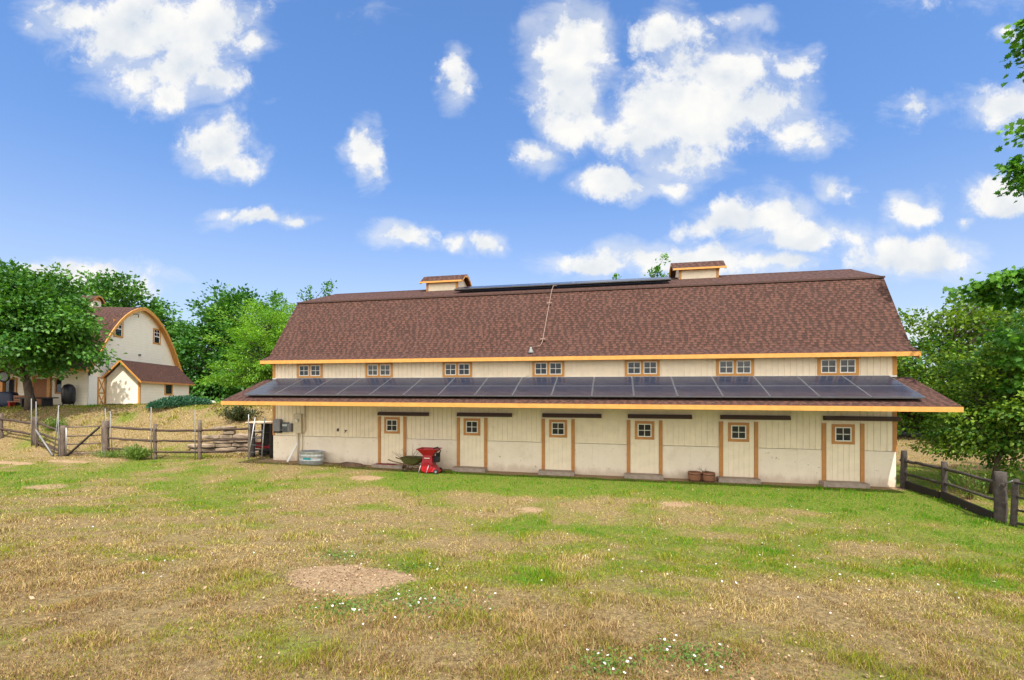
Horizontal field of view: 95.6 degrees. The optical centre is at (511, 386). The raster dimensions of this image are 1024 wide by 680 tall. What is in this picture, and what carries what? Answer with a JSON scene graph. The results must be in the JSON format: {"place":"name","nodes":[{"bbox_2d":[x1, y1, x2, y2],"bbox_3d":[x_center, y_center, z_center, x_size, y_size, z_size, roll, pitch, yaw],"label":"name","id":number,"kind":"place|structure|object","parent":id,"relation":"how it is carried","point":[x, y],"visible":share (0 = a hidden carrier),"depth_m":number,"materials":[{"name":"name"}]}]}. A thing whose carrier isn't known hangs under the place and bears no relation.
{"place":"outdoors","nodes":[
{"label":"outdoors","id":0,"kind":"place"},
{"bbox_2d":[0,402,1023,679],"bbox_3d":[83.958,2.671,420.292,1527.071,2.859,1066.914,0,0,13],"label":"meadow","id":1,"kind":"structure","parent":0,"point":[532,508],"depth_m":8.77,"materials":[{"name":"plant"}]},
{"bbox_2d":[0,392,19,406],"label":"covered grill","id":2,"kind":"object","parent":1,"relation":"on","point":[5,397],"visible":0.8,"depth_m":29.68,"materials":[{"name":"fabric"}]},
{"bbox_2d":[0,413,38,445],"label":"rail fence","id":3,"kind":"object","parent":1,"relation":"on","point":[16,431],"visible":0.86,"depth_m":24.38,"materials":[{"name":"brown wood"}]},
{"bbox_2d":[14,397,58,406],"bbox_3d":[-30.099,0.973,29.394,1.900,0.600,0.800,0,0,-6],"label":"picnic table","id":4,"kind":"object","parent":1,"relation":"on","point":[47,401],"visible":0.67,"depth_m":29.13,"materials":[{"name":"black wood"}]},
{"bbox_2d":[35,419,66,456],"bbox_3d":[-23.145,2.598,23.206,2.886,1.920,0.264,0,0,23],"label":"rail fence","id":5,"kind":"object","parent":1,"relation":"on","point":[62,441],"visible":0.87,"depth_m":22.87,"materials":[{"name":"brown wood"}]},
{"bbox_2d":[65,425,100,455],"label":"gate","id":6,"kind":"structure","parent":5,"relation":"attached to","point":[81,442],"depth_m":22.75,"materials":[{"name":"brown wood"}]},
{"bbox_2d":[39,416,69,430],"bbox_3d":[-24.951,1.961,25.215,1.798,0.885,1.303,0,0,13],"label":"weed clump","id":7,"kind":"object","parent":1,"relation":"on","point":[53,424],"visible":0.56,"depth_m":25.11,"materials":[{"name":"green plant"}]},
{"bbox_2d":[0,257,127,410],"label":"oak tree","id":8,"kind":"object","parent":1,"relation":"on","point":[44,322],"visible":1,"depth_m":25.57,"materials":[{"name":"green plant"}]},
{"bbox_2d":[61,384,75,404],"bbox_3d":[-29.108,0.536,30.459,0.723,1.472,0.709,0,0,-6],"label":"smoker grill","id":9,"kind":"object","parent":1,"relation":"on","point":[68,393],"visible":0.9,"depth_m":30.23,"materials":[{"name":"black metal"}]},
{"bbox_2d":[0,295,182,405],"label":"farmhouse","id":10,"kind":"object","parent":1,"relation":"on","point":[142,335],"visible":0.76,"depth_m":33.90,"materials":[{"name":"beige"}]},
{"bbox_2d":[5,378,16,391],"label":"window","id":11,"kind":"structure","parent":10,"relation":"in","point":[11,385],"depth_m":32.02,"materials":[{"name":"orange glass"}]},
{"bbox_2d":[31,376,46,404],"bbox_3d":[-32.723,0.463,32.203,1.120,2.470,0.070,0,-2,-6],"label":"door","id":12,"kind":"structure","parent":10,"relation":"in","point":[40,386],"depth_m":32.19,"materials":[{"name":"brown wood"}]},
{"bbox_2d":[97,377,105,404],"bbox_3d":[-28.440,0.432,32.145,0.096,2.190,0.700,0,-2,-6],"label":"stable door","id":13,"kind":"structure","parent":10,"relation":"in","point":[101,383],"depth_m":32.12,"materials":[{"name":"orange paint"}]},
{"bbox_2d":[113,319,123,337],"bbox_3d":[-28.651,-4.234,33.788,0.036,1.280,0.950,0,-2,-6],"label":"window","id":14,"kind":"structure","parent":10,"relation":"in","point":[119,331],"depth_m":33.90,"materials":[{"name":"orange paint"}]},
{"bbox_2d":[153,328,160,344],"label":"window","id":15,"kind":"structure","parent":10,"relation":"in","point":[156,332],"depth_m":38.06,"materials":[{"name":"orange paint"}]},
{"bbox_2d":[88,449,125,457],"bbox_3d":[-19.227,3.164,22.400,2.565,0.562,0.948,0,0,13],"label":"weed clump","id":16,"kind":"object","parent":1,"relation":"on","point":[108,454],"visible":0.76,"depth_m":22.30,"materials":[{"name":"green plant"}]},
{"bbox_2d":[66,268,186,341],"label":"shade tree","id":17,"kind":"object","parent":1,"relation":"on","point":[105,290],"visible":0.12,"depth_m":52.90,"materials":[{"name":"green plant"}]},
{"bbox_2d":[116,441,154,459],"bbox_3d":[-17.636,2.998,21.682,2.267,1.002,1.066,0,0,13],"label":"weed clump","id":18,"kind":"object","parent":1,"relation":"on","point":[134,453],"visible":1,"depth_m":21.54,"materials":[{"name":"green plant"}]},
{"bbox_2d":[101,360,194,404],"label":"garden shed","id":19,"kind":"structure","parent":1,"relation":"on","point":[131,382],"depth_m":33.27,"materials":[{"name":"beige"}]},
{"bbox_2d":[164,384,172,394],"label":"window","id":20,"kind":"structure","parent":19,"relation":"in","point":[168,388],"depth_m":35.98,"materials":[{"name":"orange paint"}]},
{"bbox_2d":[101,420,252,459],"bbox_3d":[-16.360,2.550,22.174,7.726,2.001,1.213,0,0,4],"label":"rail fence","id":21,"kind":"object","parent":1,"relation":"on","point":[105,437],"visible":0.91,"depth_m":21.89,"materials":[{"name":"brown wood"}]},
{"bbox_2d":[144,394,212,408],"bbox_3d":[-21.410,0.957,30.110,2.223,0.959,6.341,0,0,-6],"label":"juniper","id":22,"kind":"object","parent":1,"relation":"on","point":[179,400],"visible":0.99,"depth_m":28.87,"materials":[{"name":"green plant"}]},
{"bbox_2d":[154,308,203,363],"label":"shade tree","id":23,"kind":"object","parent":1,"relation":"on","point":[171,324],"visible":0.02,"depth_m":53.87,"materials":[{"name":"green plant"}]},
{"bbox_2d":[186,426,260,453],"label":"stone wall","id":24,"kind":"structure","parent":1,"relation":"on","point":[229,445],"depth_m":23.69,"materials":[{"name":"beige stone"}]},
{"bbox_2d":[166,279,286,402],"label":"shade tree","id":25,"kind":"object","parent":1,"relation":"on","point":[187,355],"visible":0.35,"depth_m":45.18,"materials":[{"name":"green plant"}]},
{"bbox_2d":[211,405,263,420],"bbox_3d":[-15.103,1.375,25.714,2.980,1.044,2.142,0,0,13],"label":"shrub","id":26,"kind":"object","parent":1,"relation":"on","point":[239,413],"visible":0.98,"depth_m":25.44,"materials":[{"name":"green plant"}]},
{"bbox_2d":[195,298,296,389],"bbox_3d":[-15.977,-2.261,30.299,7.141,7.134,7.243,0,0,41],"label":"locust tree","id":27,"kind":"object","parent":1,"relation":"on","point":[253,365],"visible":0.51,"depth_m":29.42,"materials":[{"name":"green plant"}]},
{"bbox_2d":[248,414,264,459],"bbox_3d":[-12.037,2.352,21.823,0.926,2.104,0.375,0,0,13],"label":"stepladder","id":28,"kind":"object","parent":1,"relation":"on","point":[253,430],"visible":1,"depth_m":21.82,"materials":[{"name":"metal"}]},
{"bbox_2d":[245,421,272,457],"bbox_3d":[-12.007,2.575,22.589,1.478,1.750,0.930,0,0,13],"label":"storage rack","id":29,"kind":"object","parent":1,"relation":"on","point":[268,434],"visible":0.51,"depth_m":22.28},
{"bbox_2d":[269,278,336,322],"bbox_3d":[-16.646,-3.164,37.834,6.382,10.810,3.392,0,0,13],"label":"poplar tree","id":30,"kind":"object","parent":1,"relation":"on","point":[327,283],"visible":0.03,"depth_m":37.46,"materials":[{"name":"green plant"}]},
{"bbox_2d":[298,450,323,464],"bbox_3d":[-8.903,3.134,20.595,1.210,0.565,0.666,0,0,13],"label":"stock tank","id":31,"kind":"object","parent":1,"relation":"on","point":[311,457],"visible":1,"depth_m":20.31,"materials":[{"name":"silver metal"}]},
{"bbox_2d":[335,462,366,466],"bbox_3d":[-7.222,3.382,20.364,1.942,0.176,0.622,0,0,13],"label":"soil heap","id":32,"kind":"object","parent":1,"relation":"on","point":[352,464],"visible":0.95,"depth_m":20.18,"materials":[{"name":"brown soil"}]},
{"bbox_2d":[388,456,422,471],"bbox_3d":[-4.205,3.213,19.314,1.801,0.570,0.700,0,0,16],"label":"wheelbarrow","id":33,"kind":"object","parent":1,"relation":"on","point":[410,461],"visible":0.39,"depth_m":19.08,"materials":[{"name":"green metal"}]},
{"bbox_2d":[416,447,442,473],"bbox_3d":[-3.357,2.976,18.886,0.950,1.069,0.696,0,0,13],"label":"wood chipper","id":34,"kind":"object","parent":1,"relation":"on","point":[430,459],"visible":1,"depth_m":18.74,"materials":[{"name":"red metal"}]},
{"bbox_2d":[0,488,1023,679],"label":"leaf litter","id":35,"kind":"object","parent":1,"relation":"on","point":[321,662],"visible":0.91,"depth_m":5.95,"materials":[{"name":"brown plant"}]},
{"bbox_2d":[292,547,775,679],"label":"bindweed","id":36,"kind":"object","parent":1,"relation":"on","point":[609,663],"visible":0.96,"depth_m":5.04,"materials":[{"name":"green plant"}]},
{"bbox_2d":[92,489,978,673],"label":"wildflowers","id":37,"kind":"object","parent":1,"relation":"on","point":[541,580],"visible":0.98,"depth_m":5.54,"materials":[{"name":"white plant"}]},
{"bbox_2d":[221,260,963,487],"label":"barn","id":38,"kind":"structure","parent":1,"relation":"on","point":[703,318],"depth_m":18.47,"materials":[{"name":"beige paint"}]},
{"bbox_2d":[244,386,288,395],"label":"solar panel","id":39,"kind":"object","parent":38,"relation":"attached to","point":[266,391],"visible":0.95,"depth_m":19.49,"materials":[{"name":"black glass"}]},
{"bbox_2d":[273,419,282,432],"bbox_3d":[-10.804,1.805,21.401,0.380,0.630,0.190,0,0,13],"label":"inverter","id":40,"kind":"object","parent":38,"relation":"attached to","point":[277,425],"visible":1,"depth_m":21.32,"materials":[{"name":"grey metal"}]},
{"bbox_2d":[262,378,303,385],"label":"solar panel","id":41,"kind":"object","parent":38,"relation":"attached to","point":[283,381],"visible":0.87,"depth_m":20.51,"materials":[{"name":"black glass"}]},
{"bbox_2d":[281,422,292,431],"bbox_3d":[-10.368,1.860,21.289,0.580,0.440,0.220,0,0,13],"label":"disconnect box","id":42,"kind":"object","parent":38,"relation":"attached to","point":[287,426],"visible":1,"depth_m":21.25,"materials":[{"name":"metal"}]},
{"bbox_2d":[274,386,317,395],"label":"solar panel","id":43,"kind":"object","parent":38,"relation":"attached to","point":[296,391],"visible":0.92,"depth_m":19.18,"materials":[{"name":"black glass"}]},
{"bbox_2d":[293,406,305,460],"bbox_3d":[-9.699,1.980,21.145,0.568,3.000,0.210,0,0,13],"label":"meter box","id":44,"kind":"object","parent":38,"relation":"attached to","point":[297,423],"visible":0.85,"depth_m":21.15,"materials":[{"name":"beige metal"}]},
{"bbox_2d":[297,364,322,377],"bbox_3d":[-9.214,-0.715,21.136,1.300,0.620,0.030,0,0,13],"label":"window","id":45,"kind":"structure","parent":38,"relation":"in","point":[303,370],"depth_m":21.12,"materials":[{"name":"orange paint"}]},
{"bbox_2d":[291,378,331,385],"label":"solar panel","id":46,"kind":"object","parent":38,"relation":"attached to","point":[311,381],"visible":0.85,"depth_m":20.21,"materials":[{"name":"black glass"}]},
{"bbox_2d":[305,386,348,395],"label":"solar panel","id":47,"kind":"object","parent":38,"relation":"attached to","point":[326,390],"visible":0.94,"depth_m":18.88,"materials":[{"name":"black glass"}]},
{"bbox_2d":[320,378,360,385],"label":"solar panel","id":48,"kind":"object","parent":38,"relation":"attached to","point":[340,381],"visible":0.91,"depth_m":19.89,"materials":[{"name":"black glass"}]},
{"bbox_2d":[336,386,379,395],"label":"solar panel","id":49,"kind":"object","parent":38,"relation":"attached to","point":[358,391],"visible":0.94,"depth_m":18.58,"materials":[{"name":"black glass"}]},
{"bbox_2d":[350,378,390,385],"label":"solar panel","id":50,"kind":"object","parent":38,"relation":"attached to","point":[371,381],"visible":0.88,"depth_m":19.56,"materials":[{"name":"black glass"}]},
{"bbox_2d":[365,363,392,377],"bbox_3d":[-5.845,-0.715,20.390,1.300,0.620,0.030,0,0,13],"label":"window","id":51,"kind":"structure","parent":38,"relation":"in","point":[372,370],"depth_m":20.38,"materials":[{"name":"orange paint"}]},
{"bbox_2d":[369,386,412,395],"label":"solar panel","id":52,"kind":"object","parent":38,"relation":"attached to","point":[391,390],"visible":0.94,"depth_m":18.28,"materials":[{"name":"black glass"}]},
{"bbox_2d":[381,416,402,463],"bbox_3d":[-5.232,2.300,20.244,1.050,2.080,0.056,0,0,13],"label":"stall door","id":53,"kind":"structure","parent":38,"relation":"in","point":[391,426],"depth_m":20.24,"materials":[{"name":"beige paint"}]},
{"bbox_2d":[382,378,421,385],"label":"solar panel","id":54,"kind":"object","parent":38,"relation":"attached to","point":[402,381],"visible":0.91,"depth_m":19.25,"materials":[{"name":"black glass"}]},
{"bbox_2d":[403,386,445,396],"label":"solar panel","id":55,"kind":"object","parent":38,"relation":"attached to","point":[431,391],"visible":0.96,"depth_m":17.96,"materials":[{"name":"black glass"}]},
{"bbox_2d":[414,377,454,385],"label":"solar panel","id":56,"kind":"object","parent":38,"relation":"attached to","point":[446,381],"visible":0.88,"depth_m":18.95,"materials":[{"name":"black glass"}]},
{"bbox_2d":[443,362,471,376],"bbox_3d":[-2.311,-0.715,19.606,1.300,0.620,0.030,0,0,13],"label":"window","id":57,"kind":"structure","parent":38,"relation":"in","point":[455,369],"depth_m":19.59,"materials":[{"name":"orange paint"}]},
{"bbox_2d":[438,386,480,396],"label":"solar panel","id":58,"kind":"object","parent":38,"relation":"attached to","point":[459,391],"visible":0.98,"depth_m":17.63,"materials":[{"name":"black glass"}]},
{"bbox_2d":[447,377,487,385],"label":"solar panel","id":59,"kind":"object","parent":38,"relation":"attached to","point":[467,381],"visible":0.9,"depth_m":18.67,"materials":[{"name":"black glass"}]},
{"bbox_2d":[454,286,484,290],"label":"solar panel","id":60,"kind":"object","parent":38,"relation":"attached to","point":[470,288],"visible":0.84,"depth_m":22.22,"materials":[{"name":"black glass"}]},
{"bbox_2d":[460,417,483,466],"bbox_3d":[-1.679,2.300,19.457,1.050,2.080,0.056,0,0,13],"label":"stall door","id":61,"kind":"structure","parent":38,"relation":"in","point":[471,428],"depth_m":19.45,"materials":[{"name":"beige paint"}]},
{"bbox_2d":[474,386,516,396],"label":"solar panel","id":62,"kind":"object","parent":38,"relation":"attached to","point":[495,391],"visible":0.94,"depth_m":17.33,"materials":[{"name":"black glass"}]},
{"bbox_2d":[482,284,514,289],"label":"solar panel","id":63,"kind":"object","parent":38,"relation":"attached to","point":[491,287],"visible":0.85,"depth_m":21.91,"materials":[{"name":"black glass"}]},
{"bbox_2d":[482,377,521,385],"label":"solar panel","id":64,"kind":"object","parent":38,"relation":"attached to","point":[502,381],"visible":0.91,"depth_m":18.36,"materials":[{"name":"black glass"}]},
{"bbox_2d":[511,283,543,287],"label":"solar panel","id":65,"kind":"object","parent":38,"relation":"attached to","point":[532,285],"visible":0.83,"depth_m":21.58,"materials":[{"name":"black glass"}]},
{"bbox_2d":[512,386,553,396],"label":"solar panel","id":66,"kind":"object","parent":38,"relation":"attached to","point":[533,391],"visible":0.94,"depth_m":17.03,"materials":[{"name":"black glass"}]},
{"bbox_2d":[518,377,556,385],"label":"solar panel","id":67,"kind":"object","parent":38,"relation":"attached to","point":[537,381],"visible":0.88,"depth_m":18.04,"materials":[{"name":"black glass"}]},
{"bbox_2d":[532,361,563,376],"bbox_3d":[1.467,-0.715,18.768,1.300,0.620,0.030,0,0,13],"label":"window","id":68,"kind":"structure","parent":38,"relation":"in","point":[539,368],"depth_m":18.76,"materials":[{"name":"orange paint"}]},
{"bbox_2d":[542,281,573,286],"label":"solar panel","id":69,"kind":"object","parent":38,"relation":"attached to","point":[557,284],"visible":0.84,"depth_m":21.30,"materials":[{"name":"black glass"}]},
{"bbox_2d":[545,418,570,469],"bbox_3d":[1.856,2.300,18.673,1.050,2.080,0.056,0,0,13],"label":"stall door","id":70,"kind":"structure","parent":38,"relation":"in","point":[557,430],"depth_m":18.68,"materials":[{"name":"beige paint"}]},
{"bbox_2d":[551,386,592,396],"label":"solar panel","id":71,"kind":"object","parent":38,"relation":"attached to","point":[572,391],"visible":0.98,"depth_m":16.73,"materials":[{"name":"black glass"}]},
{"bbox_2d":[555,377,593,385],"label":"solar panel","id":72,"kind":"object","parent":38,"relation":"attached to","point":[574,381],"visible":0.92,"depth_m":17.72,"materials":[{"name":"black glass"}]},
{"bbox_2d":[573,280,604,285],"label":"solar panel","id":73,"kind":"object","parent":38,"relation":"attached to","point":[593,282],"visible":0.98,"depth_m":20.98,"materials":[{"name":"black glass"}]},
{"bbox_2d":[592,386,633,397],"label":"solar panel","id":74,"kind":"object","parent":38,"relation":"attached to","point":[612,391],"visible":1,"depth_m":16.43,"materials":[{"name":"black glass"}]},
{"bbox_2d":[593,377,632,385],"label":"solar panel","id":75,"kind":"object","parent":38,"relation":"attached to","point":[612,381],"visible":0.94,"depth_m":17.40,"materials":[{"name":"black glass"}]},
{"bbox_2d":[604,278,636,283],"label":"solar panel","id":76,"kind":"object","parent":38,"relation":"attached to","point":[618,281],"visible":0.85,"depth_m":20.69,"materials":[{"name":"black glass"}]},
{"bbox_2d":[625,360,659,375],"bbox_3d":[5.040,-0.715,17.976,1.300,0.620,0.030,0,0,13],"label":"window","id":77,"kind":"structure","parent":38,"relation":"in","point":[632,367],"depth_m":17.97,"materials":[{"name":"orange paint"}]},
{"bbox_2d":[631,419,658,473],"bbox_3d":[5.126,2.300,17.948,1.050,2.080,0.056,0,0,13],"label":"stall door","id":78,"kind":"structure","parent":38,"relation":"in","point":[644,432],"depth_m":17.94,"materials":[{"name":"beige paint"}]},
{"bbox_2d":[632,376,673,385],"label":"solar panel","id":79,"kind":"object","parent":38,"relation":"attached to","point":[653,381],"visible":0.89,"depth_m":17.09,"materials":[{"name":"black glass"}]},
{"bbox_2d":[636,277,670,282],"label":"solar panel","id":80,"kind":"object","parent":38,"relation":"attached to","point":[654,279],"visible":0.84,"depth_m":20.36,"materials":[{"name":"black glass"}]},
{"bbox_2d":[633,386,677,397],"bbox_3d":[4.971,0.203,16.205,1.424,0.123,1.020,0,20,13],"label":"solar panel","id":81,"kind":"object","parent":38,"relation":"attached to","point":[654,391],"visible":0.95,"depth_m":16.08,"materials":[{"name":"black glass"}]},
{"bbox_2d":[671,376,716,385],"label":"solar panel","id":82,"kind":"object","parent":38,"relation":"attached to","point":[692,380],"visible":0.91,"depth_m":16.82,"materials":[{"name":"black glass"}]},
{"bbox_2d":[674,386,722,397],"bbox_3d":[6.362,0.203,15.897,1.424,0.123,1.020,0,20,13],"label":"solar panel","id":83,"kind":"object","parent":38,"relation":"attached to","point":[698,392],"visible":0.94,"depth_m":15.78,"materials":[{"name":"black glass"}]},
{"bbox_2d":[716,359,753,375],"bbox_3d":[8.291,-0.715,17.255,1.300,0.620,0.030,0,0,13],"label":"window","id":84,"kind":"structure","parent":38,"relation":"in","point":[724,367],"depth_m":17.25,"materials":[{"name":"orange paint"}]},
{"bbox_2d":[712,376,760,385],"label":"solar panel","id":85,"kind":"object","parent":38,"relation":"attached to","point":[735,381],"visible":0.91,"depth_m":16.50,"materials":[{"name":"black glass"}]},
{"bbox_2d":[723,420,753,476],"bbox_3d":[8.407,2.300,17.221,1.050,2.080,0.056,0,0,13],"label":"stall door","id":86,"kind":"structure","parent":38,"relation":"in","point":[738,436],"depth_m":17.21,"materials":[{"name":"beige paint"}]},
{"bbox_2d":[717,386,770,397],"bbox_3d":[7.752,0.203,15.589,1.424,0.123,1.020,0,20,13],"label":"solar panel","id":87,"kind":"object","parent":38,"relation":"attached to","point":[743,391],"visible":0.91,"depth_m":15.49,"materials":[{"name":"black glass"}]},
{"bbox_2d":[754,376,806,385],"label":"solar panel","id":88,"kind":"object","parent":38,"relation":"attached to","point":[779,381],"visible":0.9,"depth_m":16.18,"materials":[{"name":"black glass"}]},
{"bbox_2d":[762,386,819,397],"bbox_3d":[9.142,0.203,15.280,1.424,0.123,1.020,0,20,13],"label":"solar panel","id":89,"kind":"object","parent":38,"relation":"attached to","point":[790,391],"visible":0.96,"depth_m":15.19,"materials":[{"name":"black glass"}]},
{"bbox_2d":[797,376,855,385],"bbox_3d":[10.742,-0.152,15.918,1.424,0.123,1.020,0,20,13],"label":"solar panel","id":90,"kind":"object","parent":38,"relation":"attached to","point":[825,381],"visible":0.88,"depth_m":15.86,"materials":[{"name":"black glass"}]},
{"bbox_2d":[818,358,858,374],"bbox_3d":[11.611,-0.715,16.520,1.300,0.620,0.030,0,0,13],"label":"window","id":91,"kind":"structure","parent":38,"relation":"in","point":[826,366],"depth_m":16.51,"materials":[{"name":"orange paint"}]},
{"bbox_2d":[809,386,871,398],"bbox_3d":[10.532,0.203,14.972,1.424,0.123,1.020,0,20,13],"label":"solar panel","id":92,"kind":"object","parent":38,"relation":"attached to","point":[847,392],"visible":0.97,"depth_m":14.86,"materials":[{"name":"black glass"}]},
{"bbox_2d":[826,422,859,480],"bbox_3d":[11.755,2.300,16.478,1.050,2.080,0.056,0,0,13],"label":"stall door","id":93,"kind":"structure","parent":38,"relation":"in","point":[842,438],"depth_m":16.48,"materials":[{"name":"beige paint"}]},
{"bbox_2d":[843,375,905,385],"bbox_3d":[12.132,-0.152,15.610,1.424,0.123,1.020,0,20,13],"label":"solar panel","id":94,"kind":"object","parent":38,"relation":"attached to","point":[886,380],"visible":0.91,"depth_m":15.55,"materials":[{"name":"black glass"}]},
{"bbox_2d":[857,386,925,398],"bbox_3d":[11.922,0.203,14.664,1.424,0.123,1.020,0,20,13],"label":"solar panel","id":95,"kind":"object","parent":38,"relation":"attached to","point":[890,392],"visible":0.95,"depth_m":14.54,"materials":[{"name":"black glass"}]},
{"bbox_2d":[612,253,670,278],"bbox_3d":[9.800,-3.371,35.869,5.391,13.868,2.508,0,0,13],"label":"poplar tree","id":96,"kind":"object","parent":1,"relation":"on","point":[656,269],"visible":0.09,"depth_m":35.62,"materials":[{"name":"green plant"}]},
{"bbox_2d":[688,471,700,481],"bbox_3d":[6.760,3.330,17.184,0.486,0.360,0.481,0,0,13],"label":"wooden tub","id":97,"kind":"object","parent":1,"relation":"on","point":[695,476],"visible":0.98,"depth_m":17.00,"materials":[{"name":"brown wood"}]},
{"bbox_2d":[701,471,714,482],"bbox_3d":[7.228,3.330,17.080,0.486,0.360,0.481,0,0,13],"label":"wooden tub","id":98,"kind":"object","parent":1,"relation":"on","point":[709,476],"visible":0.98,"depth_m":16.90,"materials":[{"name":"brown wood"}]},
{"bbox_2d":[897,343,977,434],"bbox_3d":[25.715,0.419,33.921,13.476,6.810,8.452,0,0,13],"label":"ash tree","id":99,"kind":"object","parent":1,"relation":"on","point":[920,421],"visible":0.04,"depth_m":31.28,"materials":[{"name":"green plant"}]},
{"bbox_2d":[905,481,992,519],"bbox_3d":[13.115,3.440,13.975,0.219,0.420,3.954,0,0,14],"label":"retaining timber","id":100,"kind":"object","parent":1,"relation":"on","point":[962,503],"visible":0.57,"depth_m":13.82,"materials":[{"name":"brown wood"}]},
{"bbox_2d":[899,450,1007,523],"bbox_3d":[13.137,2.921,13.963,0.466,1.457,4.421,0,0,13],"label":"rail fence","id":101,"kind":"object","parent":1,"relation":"on","point":[1000,498],"visible":0.94,"depth_m":12.91,"materials":[{"name":"grey wood"}]},
{"bbox_2d":[1005,479,1023,526],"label":"gate","id":102,"kind":"structure","parent":101,"relation":"attached to","point":[1015,498],"depth_m":11.56,"materials":[{"name":"grey wood"}]},
{"bbox_2d":[897,277,1023,440],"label":"ash tree","id":103,"kind":"object","parent":1,"relation":"on","point":[965,320],"visible":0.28,"depth_m":30.74,"materials":[{"name":"green plant"}]},
{"bbox_2d":[902,318,1023,494],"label":"ash tree","id":104,"kind":"object","parent":1,"relation":"on","point":[982,424],"visible":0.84,"depth_m":15.08,"materials":[{"name":"green plant"}]},
{"bbox_2d":[948,455,986,499],"bbox_3d":[14.165,2.786,14.425,0.939,1.473,0.954,0,0,-8],"label":"tall weed","id":105,"kind":"object","parent":1,"relation":"on","point":[964,483],"visible":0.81,"depth_m":14.36,"materials":[{"name":"green plant"}]},
{"bbox_2d":[942,18,1023,420],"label":"maple tree","id":106,"kind":"object","parent":1,"relation":"on","point":[991,288],"visible":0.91,"depth_m":13.82,"materials":[{"name":"green plant"}]},
{"bbox_2d":[0,0,1023,381],"label":"sky","id":107,"kind":"structure","parent":0,"point":[287,147],"materials":[{"name":"blue"}]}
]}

